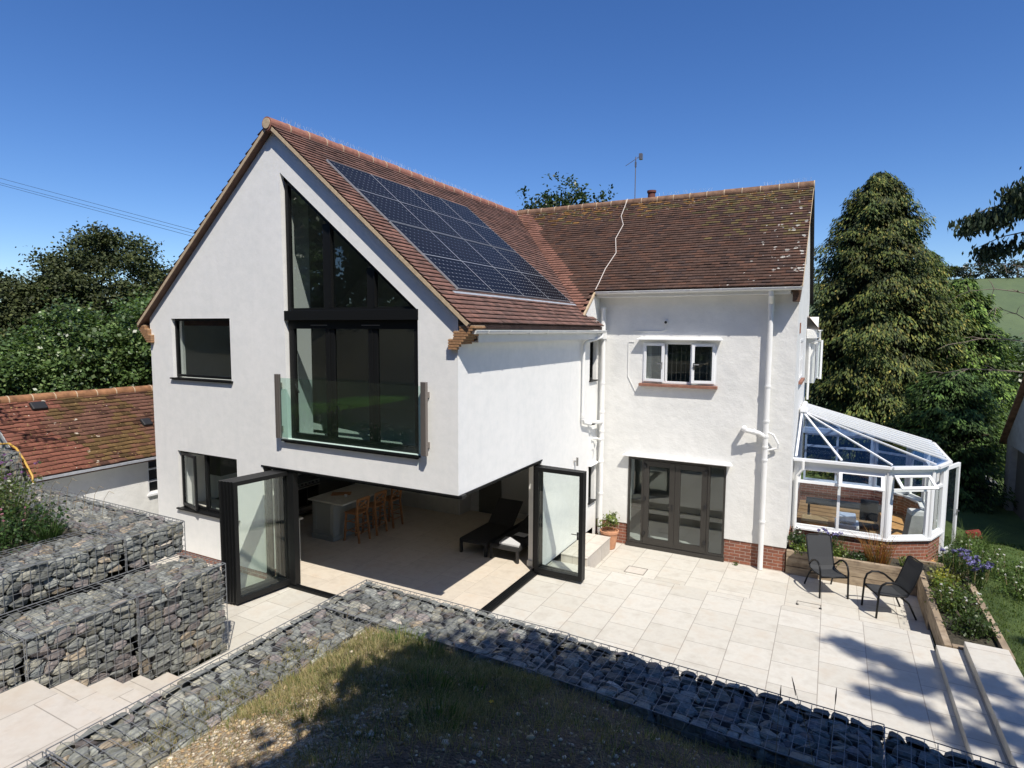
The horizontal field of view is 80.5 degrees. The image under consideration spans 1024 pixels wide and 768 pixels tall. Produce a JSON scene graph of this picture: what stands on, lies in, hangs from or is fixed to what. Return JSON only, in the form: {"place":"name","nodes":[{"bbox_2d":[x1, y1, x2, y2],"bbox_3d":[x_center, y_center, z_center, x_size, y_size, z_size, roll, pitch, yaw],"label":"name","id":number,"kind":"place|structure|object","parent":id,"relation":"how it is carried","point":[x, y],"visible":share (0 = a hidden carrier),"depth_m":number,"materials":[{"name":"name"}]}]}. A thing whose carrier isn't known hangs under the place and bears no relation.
{"place":"outdoors","nodes":[
{"label":"outdoors","id":0,"kind":"place"},
{"bbox_2d":[0,502,95,557],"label":"planted terrace","id":1,"kind":"structure","parent":0,"point":[67,530],"depth_m":9.40,"materials":[{"name":"plant"}]},
{"bbox_2d":[0,448,22,483],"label":"gabion","id":2,"kind":"object","parent":1,"relation":"on","point":[15,464],"visible":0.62,"depth_m":12.44,"materials":[{"name":"stone"}]},
{"bbox_2d":[0,515,36,554],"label":"flowering plant","id":3,"kind":"object","parent":1,"relation":"on","point":[2,533],"visible":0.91,"depth_m":8.80,"materials":[{"name":"green plant"}]},
{"bbox_2d":[0,459,48,515],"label":"flowering plant","id":4,"kind":"object","parent":1,"relation":"on","point":[9,480],"visible":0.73,"depth_m":10.39,"materials":[{"name":"green plant"}]},
{"bbox_2d":[0,471,63,531],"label":"flowering plant","id":5,"kind":"object","parent":1,"relation":"on","point":[9,502],"visible":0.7,"depth_m":9.88,"materials":[{"name":"green plant"}]},
{"bbox_2d":[18,519,70,543],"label":"grass clump","id":6,"kind":"object","parent":1,"relation":"on","point":[53,532],"visible":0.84,"depth_m":9.14,"materials":[{"name":"green plant"}]},
{"bbox_2d":[0,491,92,552],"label":"flowering plant","id":7,"kind":"object","parent":1,"relation":"on","point":[45,516],"visible":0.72,"depth_m":9.32,"materials":[{"name":"green plant"}]},
{"bbox_2d":[308,483,391,541],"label":"kitchen island","id":8,"kind":"structure","parent":0,"point":[328,510],"depth_m":14.88,"materials":[{"name":"grey"}]},
{"bbox_2d":[119,624,778,767],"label":"soil bank","id":9,"kind":"structure","parent":0,"point":[401,760],"depth_m":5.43,"materials":[{"name":"plant"}]},
{"bbox_2d":[372,622,427,648],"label":"grass tuft","id":10,"kind":"object","parent":9,"relation":"on","point":[401,632],"visible":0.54,"depth_m":8.03,"materials":[{"name":"green plant"}]},
{"bbox_2d":[208,622,606,767],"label":"wispy grass","id":11,"kind":"structure","parent":9,"relation":"on","point":[440,734],"depth_m":5.97,"materials":[{"name":"green plant"}]},
{"bbox_2d":[400,632,446,658],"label":"grass tuft","id":12,"kind":"object","parent":9,"relation":"on","point":[427,647],"visible":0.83,"depth_m":7.60,"materials":[{"name":"green plant"}]},
{"bbox_2d":[389,657,460,700],"bbox_3d":[-0.915,3.143,6.324,0.846,0.158,0.855,3,6,28],"label":"grass tuft","id":13,"kind":"object","parent":9,"relation":"on","point":[429,673],"visible":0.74,"depth_m":6.40,"materials":[{"name":"green plant"}]},
{"bbox_2d":[395,688,473,733],"bbox_3d":[-0.679,2.996,5.421,0.732,0.158,0.794,3,6,28],"label":"grass tuft","id":14,"kind":"object","parent":9,"relation":"on","point":[440,708],"visible":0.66,"depth_m":5.52,"materials":[{"name":"green plant"}]},
{"bbox_2d":[154,629,766,767],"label":"pebbles","id":15,"kind":"object","parent":9,"relation":"on","point":[286,749],"visible":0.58,"depth_m":5.52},
{"bbox_2d":[39,543,967,755],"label":"patio","id":16,"kind":"structure","parent":0,"point":[750,625],"depth_m":10.56,"materials":[{"name":"stone"}]},
{"bbox_2d":[0,628,26,693],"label":"gabion","id":17,"kind":"object","parent":16,"relation":"on","point":[10,676],"visible":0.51,"depth_m":7.12,"materials":[{"name":"stone"}]},
{"bbox_2d":[11,751,68,767],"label":"gabion","id":18,"kind":"object","parent":16,"relation":"on","point":[42,762],"visible":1,"depth_m":5.80,"materials":[{"name":"stone"}]},
{"bbox_2d":[0,582,140,688],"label":"gabion","id":19,"kind":"object","parent":16,"relation":"on","point":[82,638],"visible":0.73,"depth_m":7.87,"materials":[{"name":"stone"}]},
{"bbox_2d":[0,528,125,615],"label":"gabion","id":20,"kind":"object","parent":19,"relation":"on","point":[39,571],"visible":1,"depth_m":8.52,"materials":[{"name":"stone"}]},
{"bbox_2d":[0,672,181,767],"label":"garden steps","id":21,"kind":"structure","parent":16,"relation":"on","point":[35,717],"depth_m":6.75,"materials":[{"name":"stone"}]},
{"bbox_2d":[42,544,149,602],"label":"retaining wall","id":22,"kind":"structure","parent":16,"relation":"on","point":[112,575],"depth_m":11.16,"materials":[{"name":"grey stone"}]},
{"bbox_2d":[2,481,83,509],"bbox_3d":[-9.291,2.364,11.503,2.208,0.564,1.013,3,6,28],"label":"gabion","id":23,"kind":"object","parent":22,"relation":"on","point":[60,496],"visible":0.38,"depth_m":11.45,"materials":[{"name":"stone"}]},
{"bbox_2d":[32,496,148,538],"bbox_3d":[-7.404,2.472,10.509,2.078,0.544,1.014,3,6,28],"label":"gabion","id":24,"kind":"object","parent":22,"relation":"on","point":[88,519],"visible":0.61,"depth_m":10.41,"materials":[{"name":"stone"}]},
{"bbox_2d":[97,552,228,679],"bbox_3d":[-5.303,3.579,9.260,1.018,1.443,1.388,3,6,28],"label":"gabion","id":25,"kind":"object","parent":16,"relation":"on","point":[181,627],"visible":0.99,"depth_m":9.03,"materials":[{"name":"stone"}]},
{"bbox_2d":[91,512,185,571],"bbox_3d":[-6.057,2.541,9.818,0.969,0.544,0.959,3,6,28],"label":"gabion","id":26,"kind":"object","parent":25,"relation":"on","point":[153,539],"visible":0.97,"depth_m":9.65,"materials":[{"name":"stone"}]},
{"bbox_2d":[45,605,372,767],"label":"gabion","id":27,"kind":"object","parent":16,"relation":"on","point":[98,745],"visible":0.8,"depth_m":6.82,"materials":[{"name":"stone"}]},
{"bbox_2d":[318,579,569,676],"bbox_3d":[-1.068,3.866,8.729,3.672,1.013,1.118,3,6,28],"label":"gabion","id":28,"kind":"object","parent":16,"relation":"on","point":[492,637],"visible":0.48,"depth_m":8.57,"materials":[{"name":"stone"}]},
{"bbox_2d":[561,533,610,567],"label":"stone step block","id":29,"kind":"structure","parent":16,"relation":"on","point":[597,549],"depth_m":14.36,"materials":[{"name":"stone"}]},
{"bbox_2d":[597,510,619,549],"bbox_3d":[2.467,3.694,15.470,0.608,1.000,0.587,3,6,28],"label":"flower pot","id":30,"kind":"object","parent":16,"relation":"on","point":[609,531],"visible":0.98,"depth_m":15.36,"materials":[{"name":"ceramic"}]},
{"bbox_2d":[532,634,885,767],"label":"gabion","id":31,"kind":"object","parent":16,"relation":"on","point":[733,716],"visible":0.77,"depth_m":6.67,"materials":[{"name":"stone"}]},
{"bbox_2d":[804,533,848,598],"bbox_3d":[6.729,3.891,12.964,0.610,1.111,0.868,1,5,3],"label":"patio chair","id":32,"kind":"object","parent":16,"relation":"on","point":[821,563],"visible":1,"depth_m":13.19,"materials":[{"name":"black fabric"}]},
{"bbox_2d":[861,555,923,619],"bbox_3d":[7.513,3.986,11.944,0.868,1.111,0.610,1,5,5],"label":"patio chair","id":33,"kind":"object","parent":16,"relation":"on","point":[903,585],"visible":1,"depth_m":11.90,"materials":[{"name":"black fabric"}]},
{"bbox_2d":[785,541,1015,660],"bbox_3d":[7.249,4.261,12.039,3.430,0.570,4.380,3,6,28],"label":"raised bed","id":34,"kind":"object","parent":16,"relation":"on","point":[798,565],"visible":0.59,"depth_m":12.58,"materials":[{"name":"wood"}]},
{"bbox_2d":[787,526,805,549],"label":"bed plant","id":35,"kind":"object","parent":34,"relation":"in","point":[797,538],"visible":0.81,"depth_m":13.97,"materials":[{"name":"green plant"}]},
{"bbox_2d":[846,525,909,564],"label":"bed plant","id":36,"kind":"object","parent":34,"relation":"in","point":[877,557],"visible":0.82,"depth_m":13.27,"materials":[{"name":"brown plant"}]},
{"bbox_2d":[925,555,964,586],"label":"bed plant","id":37,"kind":"object","parent":34,"relation":"in","point":[949,575],"visible":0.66,"depth_m":12.10,"materials":[{"name":"green plant"}]},
{"bbox_2d":[915,567,983,601],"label":"bed plant","id":38,"kind":"object","parent":34,"relation":"in","point":[944,583],"visible":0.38,"depth_m":11.42,"materials":[{"name":"green plant"}]},
{"bbox_2d":[924,584,975,612],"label":"bed plant","id":39,"kind":"object","parent":34,"relation":"in","point":[938,596],"visible":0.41,"depth_m":11.09,"materials":[{"name":"green plant"}]},
{"bbox_2d":[920,532,998,579],"bbox_3d":[9.243,3.611,12.547,1.476,0.940,1.386,3,6,28],"label":"bed plant","id":40,"kind":"object","parent":34,"relation":"in","point":[954,559],"visible":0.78,"depth_m":12.57,"materials":[{"name":"green plant"}]},
{"bbox_2d":[932,579,997,624],"bbox_3d":[8.055,3.899,10.788,0.910,0.765,0.829,3,6,28],"label":"bed plant","id":41,"kind":"object","parent":34,"relation":"in","point":[968,596],"visible":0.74,"depth_m":10.78,"materials":[{"name":"green plant"}]},
{"bbox_2d":[948,552,1001,590],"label":"bed plant","id":42,"kind":"object","parent":34,"relation":"in","point":[975,572],"visible":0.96,"depth_m":11.98,"materials":[{"name":"green plant"}]},
{"bbox_2d":[942,595,1009,642],"bbox_3d":[7.739,3.999,10.175,0.907,0.696,0.905,0,5,-7],"label":"bed plant","id":43,"kind":"object","parent":34,"relation":"in","point":[977,623],"visible":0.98,"depth_m":10.12,"materials":[{"name":"green plant"}]},
{"bbox_2d":[882,727,1017,767],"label":"gabion","id":44,"kind":"object","parent":16,"relation":"on","point":[910,752],"visible":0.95,"depth_m":6.02,"materials":[{"name":"stone"}]},
{"bbox_2d":[0,277,1023,676],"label":"ground","id":45,"kind":"structure","parent":0,"point":[1002,525],"depth_m":17.29,"materials":[{"name":"green plant"}]},
{"bbox_2d":[0,267,53,366],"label":"yew tree","id":46,"kind":"object","parent":45,"relation":"on","point":[7,285],"visible":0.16,"depth_m":28.43,"materials":[{"name":"green plant"}]},
{"bbox_2d":[0,328,74,396],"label":"leafy bush","id":47,"kind":"object","parent":45,"relation":"on","point":[12,383],"visible":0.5,"depth_m":16.52,"materials":[{"name":"green plant"}]},
{"bbox_2d":[0,287,140,394],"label":"leafy bush","id":48,"kind":"object","parent":45,"relation":"on","point":[75,371],"visible":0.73,"depth_m":17.41,"materials":[{"name":"green plant"}]},
{"bbox_2d":[0,385,158,515],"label":"outbuilding","id":49,"kind":"structure","parent":45,"relation":"on","point":[93,440],"depth_m":14.41,"materials":[{"name":"tile"}]},
{"bbox_2d":[147,460,157,496],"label":"window","id":50,"kind":"structure","parent":49,"relation":"in","point":[152,466],"depth_m":15.36,"materials":[{"name":"white plastic"}]},
{"bbox_2d":[0,220,174,358],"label":"yew tree","id":51,"kind":"object","parent":45,"relation":"on","point":[102,254],"visible":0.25,"depth_m":29.30,"materials":[{"name":"green plant"}]},
{"bbox_2d":[73,291,152,389],"bbox_3d":[-11.839,-0.260,19.151,3.970,5.292,3.962,-1,5,-15],"label":"leafy bush","id":52,"kind":"object","parent":45,"relation":"on","point":[137,348],"visible":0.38,"depth_m":18.35,"materials":[{"name":"green plant"}]},
{"bbox_2d":[136,116,822,614],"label":"white house","id":53,"kind":"structure","parent":45,"relation":"on","point":[452,364],"depth_m":13.55,"materials":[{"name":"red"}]},
{"bbox_2d":[170,318,232,382],"bbox_3d":[-6.584,-0.724,12.860,2.020,1.330,0.205,3,6,28],"label":"window","id":54,"kind":"structure","parent":53,"relation":"in","point":[177,335],"depth_m":13.07,"materials":[{"name":"black metal"}]},
{"bbox_2d":[176,451,239,522],"bbox_3d":[-6.557,2.182,13.093,2.060,1.340,0.205,3,6,28],"label":"window","id":55,"kind":"structure","parent":53,"relation":"in","point":[210,511],"depth_m":13.20,"materials":[{"name":"black metal"}]},
{"bbox_2d":[218,469,278,601],"bbox_3d":[-5.038,2.884,11.691,0.066,2.295,1.190,4,6,36],"label":"door leaf","id":56,"kind":"structure","parent":53,"relation":"in","point":[274,479],"depth_m":11.70,"materials":[{"name":"black metal"}]},
{"bbox_2d":[221,470,281,601],"bbox_3d":[-4.966,2.887,11.664,0.066,2.295,1.190,4,6,36],"label":"door leaf","id":57,"kind":"structure","parent":53,"relation":"in","point":[278,479],"depth_m":11.62,"materials":[{"name":"black metal"}]},
{"bbox_2d":[225,470,284,602],"bbox_3d":[-4.895,2.890,11.638,0.066,2.295,1.190,4,6,36],"label":"door leaf","id":58,"kind":"structure","parent":53,"relation":"in","point":[281,478],"depth_m":11.44,"materials":[{"name":"black metal"}]},
{"bbox_2d":[228,471,288,603],"bbox_3d":[-4.823,2.892,11.611,0.066,2.295,1.190,4,6,36],"label":"door leaf","id":59,"kind":"structure","parent":53,"relation":"in","point":[284,477],"depth_m":11.40,"materials":[{"name":"black metal"}]},
{"bbox_2d":[231,471,290,603],"bbox_3d":[-4.751,2.895,11.585,0.066,2.295,1.190,4,6,36],"label":"door leaf","id":60,"kind":"structure","parent":53,"relation":"in","point":[239,599],"depth_m":11.23,"materials":[{"name":"black metal"}]},
{"bbox_2d":[298,474,319,514],"bbox_3d":[-5.893,3.081,16.762,0.755,0.900,0.900,3,6,28],"label":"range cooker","id":61,"kind":"object","parent":53,"relation":"attached to","point":[308,486],"visible":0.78,"depth_m":16.63,"materials":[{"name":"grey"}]},
{"bbox_2d":[298,485,318,507],"bbox_3d":[-5.619,3.085,16.616,0.014,0.480,0.800,3,6,28],"label":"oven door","id":62,"kind":"structure","parent":61,"relation":"in","point":[313,491],"depth_m":16.57,"materials":[{"name":"black"}]},
{"bbox_2d":[284,178,415,310],"bbox_3d":[-2.919,-2.559,10.829,3.157,2.595,0.090,3,6,28],"label":"gable window","id":63,"kind":"structure","parent":53,"relation":"in","point":[328,229],"depth_m":11.08,"materials":[{"name":"black metal"}]},
{"bbox_2d":[343,495,370,543],"bbox_3d":[-3.783,3.275,14.769,0.500,1.088,0.440,3,6,28],"label":"bar stool","id":64,"kind":"object","parent":53,"relation":"on","point":[357,511],"visible":1,"depth_m":14.70,"materials":[{"name":"brown wood"}]},
{"bbox_2d":[362,489,387,535],"bbox_3d":[-3.483,3.227,15.333,0.500,1.088,0.440,3,6,28],"label":"bar stool","id":65,"kind":"object","parent":53,"relation":"on","point":[374,504],"visible":0.94,"depth_m":15.28,"materials":[{"name":"brown wood"}]},
{"bbox_2d":[378,489,403,528],"bbox_3d":[-3.183,3.179,15.896,0.500,1.088,0.440,3,6,28],"label":"bar stool","id":66,"kind":"object","parent":53,"relation":"on","point":[391,498],"visible":0.82,"depth_m":15.84,"materials":[{"name":"brown wood"}]},
{"bbox_2d":[479,480,501,513],"bbox_3d":[-0.612,2.643,16.919,0.700,1.995,0.050,3,6,28],"label":"inner door","id":67,"kind":"structure","parent":53,"relation":"in","point":[489,495],"depth_m":16.95,"materials":[{"name":"grey"}]},
{"bbox_2d":[460,498,522,556],"bbox_3d":[-0.431,3.424,14.702,0.720,0.836,2.000,3,6,28],"label":"sun lounger","id":68,"kind":"object","parent":53,"relation":"on","point":[502,519],"visible":0.89,"depth_m":14.84,"materials":[{"name":"grey"}]},
{"bbox_2d":[490,515,528,563],"bbox_3d":[0.292,3.625,14.354,0.720,0.504,2.035,3,6,28],"label":"sun lounger","id":69,"kind":"object","parent":53,"relation":"on","point":[522,526],"visible":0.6,"depth_m":13.74,"materials":[{"name":"grey fabric"}]},
{"bbox_2d":[534,466,583,582],"bbox_3d":[0.943,2.873,12.403,1.080,2.260,0.119,3,6,29],"label":"door leaf","id":70,"kind":"structure","parent":53,"relation":"in","point":[578,578],"depth_m":12.38,"materials":[{"name":"black metal"}]},
{"bbox_2d":[538,466,585,580],"bbox_3d":[0.992,2.865,12.496,1.080,2.260,0.060,3,6,30],"label":"door leaf","id":71,"kind":"structure","parent":53,"relation":"in","point":[538,466],"depth_m":12.63,"materials":[{"name":"black metal"}]},
{"bbox_2d":[539,465,586,579],"bbox_3d":[1.027,2.859,12.563,1.080,2.260,0.060,3,6,32],"label":"door leaf","id":72,"kind":"structure","parent":53,"relation":"in","point":[539,465],"depth_m":12.70,"materials":[{"name":"black metal"}]},
{"bbox_2d":[642,460,675,547],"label":"door leaf","id":73,"kind":"structure","parent":53,"relation":"in","point":[646,540],"depth_m":15.21,"materials":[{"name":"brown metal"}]},
{"bbox_2d":[642,342,716,385],"bbox_3d":[4.080,-0.512,14.783,1.790,1.020,0.080,3,6,28],"label":"window","id":74,"kind":"structure","parent":53,"relation":"in","point":[666,343],"depth_m":14.77,"materials":[{"name":"white plastic"}]},
{"bbox_2d":[673,463,707,553],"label":"door leaf","id":75,"kind":"structure","parent":53,"relation":"in","point":[676,545],"depth_m":14.87,"materials":[{"name":"brown metal"}]},
{"bbox_2d":[515,172,616,209],"bbox_3d":[2.411,-3.400,28.915,4.729,12.977,3.798,3,6,28],"label":"birch tree","id":76,"kind":"object","parent":45,"relation":"on","point":[548,201],"visible":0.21,"depth_m":28.24,"materials":[{"name":"green plant"}]},
{"bbox_2d":[788,401,960,561],"bbox_3d":[9.505,2.462,15.901,3.649,3.660,6.045,3,6,28],"label":"conservatory","id":77,"kind":"object","parent":45,"relation":"on","point":[896,504],"visible":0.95,"depth_m":14.61,"materials":[{"name":"white plastic"}]},
{"bbox_2d":[803,433,872,486],"bbox_3d":[10.126,2.338,18.812,1.860,1.520,0.070,3,6,28],"label":"window","id":78,"kind":"structure","parent":77,"relation":"in","point":[836,447],"depth_m":18.78,"materials":[{"name":"white plastic"}]},
{"bbox_2d":[796,464,886,537],"bbox_3d":[7.681,2.731,14.217,1.860,1.520,0.070,3,6,28],"label":"window","id":79,"kind":"structure","parent":77,"relation":"in","point":[836,529],"depth_m":14.16,"materials":[{"name":"white plastic"}]},
{"bbox_2d":[806,496,881,514],"bbox_3d":[8.954,3.571,16.264,1.900,0.720,0.600,3,6,28],"label":"desk","id":80,"kind":"object","parent":77,"relation":"on","point":[832,503],"visible":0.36,"depth_m":16.32,"materials":[{"name":"grey wood"}]},
{"bbox_2d":[859,499,878,532],"bbox_3d":[8.923,3.480,15.080,0.507,1.110,0.533,3,6,28],"label":"office chair","id":81,"kind":"object","parent":77,"relation":"on","point":[868,510],"visible":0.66,"depth_m":15.20,"materials":[{"name":"grey fabric"}]},
{"bbox_2d":[873,438,908,493],"bbox_3d":[11.258,2.422,17.935,0.070,1.520,0.912,-3,6,-32],"label":"window","id":82,"kind":"structure","parent":77,"relation":"in","point":[877,451],"depth_m":18.01,"materials":[{"name":"white plastic"}]},
{"bbox_2d":[889,473,931,538],"bbox_3d":[9.056,2.776,13.799,0.938,1.520,0.070,0,5,-4],"label":"window","id":83,"kind":"structure","parent":77,"relation":"in","point":[928,483],"depth_m":13.79,"materials":[{"name":"white plastic"}]},
{"bbox_2d":[902,508,923,534],"bbox_3d":[9.826,3.570,14.784,0.448,1.006,0.382,2,5,17],"label":"armchair","id":84,"kind":"object","parent":77,"relation":"on","point":[914,520],"visible":0.64,"depth_m":14.62,"materials":[{"name":"white fabric"}]},
{"bbox_2d":[908,448,925,500],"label":"window","id":85,"kind":"structure","parent":77,"relation":"in","point":[912,458],"depth_m":17.34,"materials":[{"name":"white plastic"}]},
{"bbox_2d":[932,468,944,535],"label":"window","id":86,"kind":"structure","parent":77,"relation":"in","point":[942,472],"depth_m":14.26,"materials":[{"name":"white plastic"}]},
{"bbox_2d":[941,462,960,555],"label":"door leaf","id":87,"kind":"structure","parent":77,"relation":"in","point":[957,465],"depth_m":14.79,"materials":[{"name":"white plastic"}]},
{"bbox_2d":[802,171,995,482],"bbox_3d":[15.015,-2.158,25.135,8.113,13.091,8.041,3,6,28],"label":"conifer tree","id":88,"kind":"object","parent":45,"relation":"on","point":[873,312],"visible":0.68,"depth_m":23.44,"materials":[{"name":"green plant"}]},
{"bbox_2d":[867,368,1018,514],"bbox_3d":[14.682,1.846,20.205,4.868,4.802,5.313,3,6,28],"label":"shrub","id":89,"kind":"object","parent":45,"relation":"on","point":[948,418],"visible":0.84,"depth_m":19.23,"materials":[{"name":"green plant"}]},
{"bbox_2d":[915,276,1023,464],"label":"conifer tree","id":90,"kind":"object","parent":45,"relation":"on","point":[979,312],"visible":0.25,"depth_m":24.23,"materials":[{"name":"green plant"}]},
{"bbox_2d":[952,262,989,278],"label":"skyline tree","id":91,"kind":"object","parent":45,"relation":"on","point":[964,269],"visible":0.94,"depth_m":126.32,"materials":[{"name":"green plant"}]},
{"bbox_2d":[934,534,1012,576],"bbox_3d":[10.365,3.917,13.571,1.558,0.968,1.816,0,5,-9],"label":"garden shrub","id":92,"kind":"object","parent":45,"relation":"on","point":[985,556],"visible":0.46,"depth_m":13.56,"materials":[{"name":"green plant"}]},
{"bbox_2d":[929,167,1023,378],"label":"cedar tree","id":93,"kind":"object","parent":45,"relation":"on","point":[1007,210],"visible":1,"depth_m":15.04,"materials":[{"name":"green plant"}]},
{"bbox_2d":[935,641,1023,767],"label":"patio steps","id":94,"kind":"structure","parent":45,"relation":"on","point":[984,684],"depth_m":8.17,"materials":[{"name":"stone"}]},
{"bbox_2d":[945,519,1017,558],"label":"garden shrub","id":95,"kind":"object","parent":45,"relation":"on","point":[964,541],"visible":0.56,"depth_m":14.55,"materials":[{"name":"green plant"}]},
{"bbox_2d":[976,263,1013,277],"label":"skyline tree","id":96,"kind":"object","parent":45,"relation":"on","point":[991,275],"visible":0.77,"depth_m":125.16,"materials":[{"name":"green plant"}]},
{"bbox_2d":[980,404,1011,477],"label":"shrub","id":97,"kind":"object","parent":45,"relation":"on","point":[999,423],"visible":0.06,"depth_m":22.51,"materials":[{"name":"green plant"}]},
{"bbox_2d":[981,548,1023,585],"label":"garden shrub","id":98,"kind":"object","parent":45,"relation":"on","point":[1018,567],"visible":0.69,"depth_m":12.92,"materials":[{"name":"green plant"}]},
{"bbox_2d":[991,563,1023,600],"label":"garden shrub","id":99,"kind":"object","parent":45,"relation":"on","point":[1015,585],"visible":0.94,"depth_m":11.94,"materials":[{"name":"green plant"}]},
{"bbox_2d":[992,333,1023,401],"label":"hedgerow tree","id":100,"kind":"object","parent":45,"relation":"on","point":[1019,361],"visible":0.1,"depth_m":27.52,"materials":[{"name":"green plant"}]},
{"bbox_2d":[997,257,1023,277],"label":"skyline tree","id":101,"kind":"object","parent":45,"relation":"on","point":[1010,268],"visible":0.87,"depth_m":123.32,"materials":[{"name":"green plant"}]},
{"bbox_2d":[999,376,1023,520],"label":"garage","id":102,"kind":"structure","parent":45,"relation":"on","point":[1012,436],"depth_m":18.03,"materials":[{"name":"tile"}]},
{"bbox_2d":[1013,450,1023,520],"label":"door","id":103,"kind":"structure","parent":102,"relation":"in","point":[1019,484],"depth_m":17.84,"materials":[{"name":"grey"}]},
{"bbox_2d":[0,0,1023,302],"label":"sky","id":104,"kind":"structure","parent":0,"point":[145,108],"materials":[{"name":"blue"}]},
{"bbox_2d":[801,514,827,526],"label":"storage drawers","id":105,"kind":"object","parent":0,"point":[814,520],"visible":0.43,"depth_m":15.19,"materials":[{"name":"wood"}]},
{"bbox_2d":[944,534,1023,668],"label":"lawn grass","id":106,"kind":"structure","parent":0,"point":[1001,605],"depth_m":11.62,"materials":[{"name":"green plant"}]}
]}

